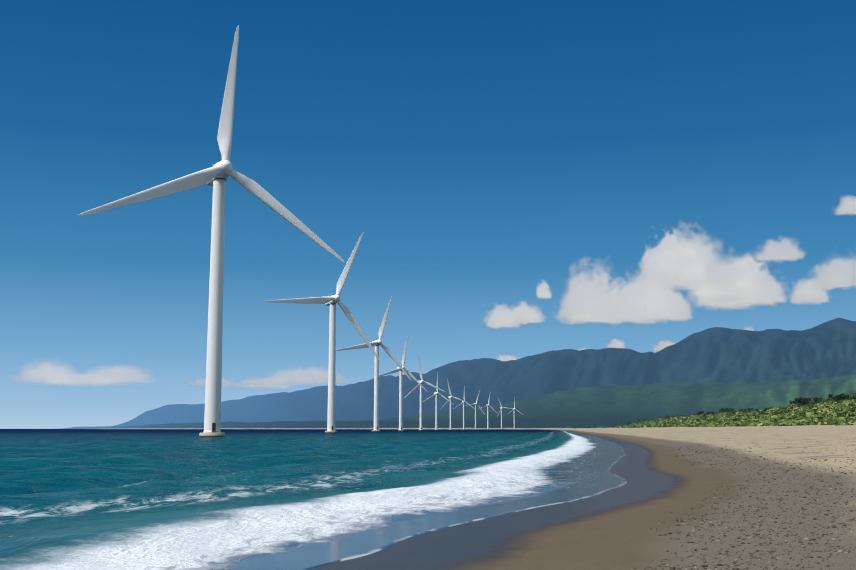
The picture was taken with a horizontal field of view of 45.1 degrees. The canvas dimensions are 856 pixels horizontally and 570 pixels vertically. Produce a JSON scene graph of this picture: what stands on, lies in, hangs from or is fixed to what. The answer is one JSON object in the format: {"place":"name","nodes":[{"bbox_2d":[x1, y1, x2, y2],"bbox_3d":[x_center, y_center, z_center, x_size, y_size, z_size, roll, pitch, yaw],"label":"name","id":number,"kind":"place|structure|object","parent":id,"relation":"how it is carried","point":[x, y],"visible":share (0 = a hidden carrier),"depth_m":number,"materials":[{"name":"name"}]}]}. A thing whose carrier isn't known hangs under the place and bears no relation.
{"place":"outdoors","nodes":[
{"label":"outdoors","id":0,"kind":"place"},
{"bbox_2d":[0,429,626,569],"bbox_3d":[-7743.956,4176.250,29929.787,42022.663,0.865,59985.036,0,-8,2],"label":"sea","id":1,"kind":"structure","parent":0,"point":[184,499],"depth_m":37.30,"materials":[{"name":"teal liquid"}]},
{"bbox_2d":[78,25,344,437],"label":"turbine","id":2,"kind":"object","parent":1,"relation":"in","point":[216,175],"visible":0.98,"depth_m":269.62,"materials":[{"name":"metal"}]},
{"bbox_2d":[264,232,379,432],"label":"turbine","id":3,"kind":"object","parent":1,"relation":"in","point":[331,301],"visible":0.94,"depth_m":542.07,"materials":[{"name":"metal"}]},
{"bbox_2d":[336,296,411,431],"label":"turbine","id":4,"kind":"object","parent":1,"relation":"in","point":[376,343],"visible":0.92,"depth_m":817.06,"materials":[{"name":"metal"}]},
{"bbox_2d":[373,333,426,430],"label":"turbine","id":5,"kind":"object","parent":1,"relation":"in","point":[401,394],"visible":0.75,"depth_m":1160.49,"materials":[{"name":"metal"}]},
{"bbox_2d":[405,355,444,429],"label":"turbine","id":6,"kind":"object","parent":1,"relation":"in","point":[421,381],"visible":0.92,"depth_m":1496.71,"materials":[{"name":"metal"}]},
{"bbox_2d":[423,373,453,429],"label":"turbine","id":7,"kind":"object","parent":1,"relation":"in","point":[436,420],"visible":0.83,"depth_m":1976.95,"materials":[{"name":"metal"}]},
{"bbox_2d":[440,379,467,429],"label":"turbine","id":8,"kind":"object","parent":1,"relation":"in","point":[449,397],"visible":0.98,"depth_m":2214.54,"materials":[{"name":"metal"}]},
{"bbox_2d":[454,387,475,429],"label":"turbine","id":9,"kind":"object","parent":1,"relation":"in","point":[463,402],"visible":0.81,"depth_m":2619.82,"materials":[{"name":"metal"}]},
{"bbox_2d":[479,391,497,429],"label":"turbine","id":10,"kind":"object","parent":1,"relation":"in","point":[488,412],"visible":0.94,"depth_m":2983.08,"materials":[{"name":"metal"}]},
{"bbox_2d":[0,0,855,428],"label":"sky","id":11,"kind":"structure","parent":0,"point":[520,179],"materials":[{"name":"blue"}]},
{"bbox_2d":[62,318,855,569],"bbox_3d":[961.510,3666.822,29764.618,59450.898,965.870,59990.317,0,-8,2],"label":"terrain","id":12,"kind":"structure","parent":0,"point":[714,369],"depth_m":246.52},
{"bbox_2d":[466,391,483,429],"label":"turbine","id":13,"kind":"object","parent":12,"relation":"on","point":[475,410],"visible":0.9,"depth_m":2820.79,"materials":[{"name":"metal"}]},
{"bbox_2d":[497,396,511,428],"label":"turbine","id":14,"kind":"object","parent":12,"relation":"on","point":[501,407],"visible":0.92,"depth_m":3330.31,"materials":[{"name":"metal"}]},
{"bbox_2d":[509,397,521,428],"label":"turbine","id":15,"kind":"object","parent":12,"relation":"on","point":[514,409],"visible":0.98,"depth_m":3561.21,"materials":[{"name":"metal"}]},
{"bbox_2d":[562,392,855,428],"bbox_3d":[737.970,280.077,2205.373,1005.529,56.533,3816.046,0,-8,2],"label":"tree line","id":16,"kind":"object","parent":12,"relation":"on","point":[834,398],"visible":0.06,"depth_m":676.01,"materials":[{"name":"green plant"}]},
{"bbox_2d":[612,399,855,427],"bbox_3d":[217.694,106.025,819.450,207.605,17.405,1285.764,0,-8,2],"label":"shrubs","id":17,"kind":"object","parent":12,"relation":"on","point":[814,413],"depth_m":522.88,"materials":[{"name":"green plant"}]},
{"bbox_2d":[632,439,855,569],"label":"pebbles","id":18,"kind":"object","parent":12,"relation":"on","point":[759,543],"visible":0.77,"depth_m":20.86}
]}

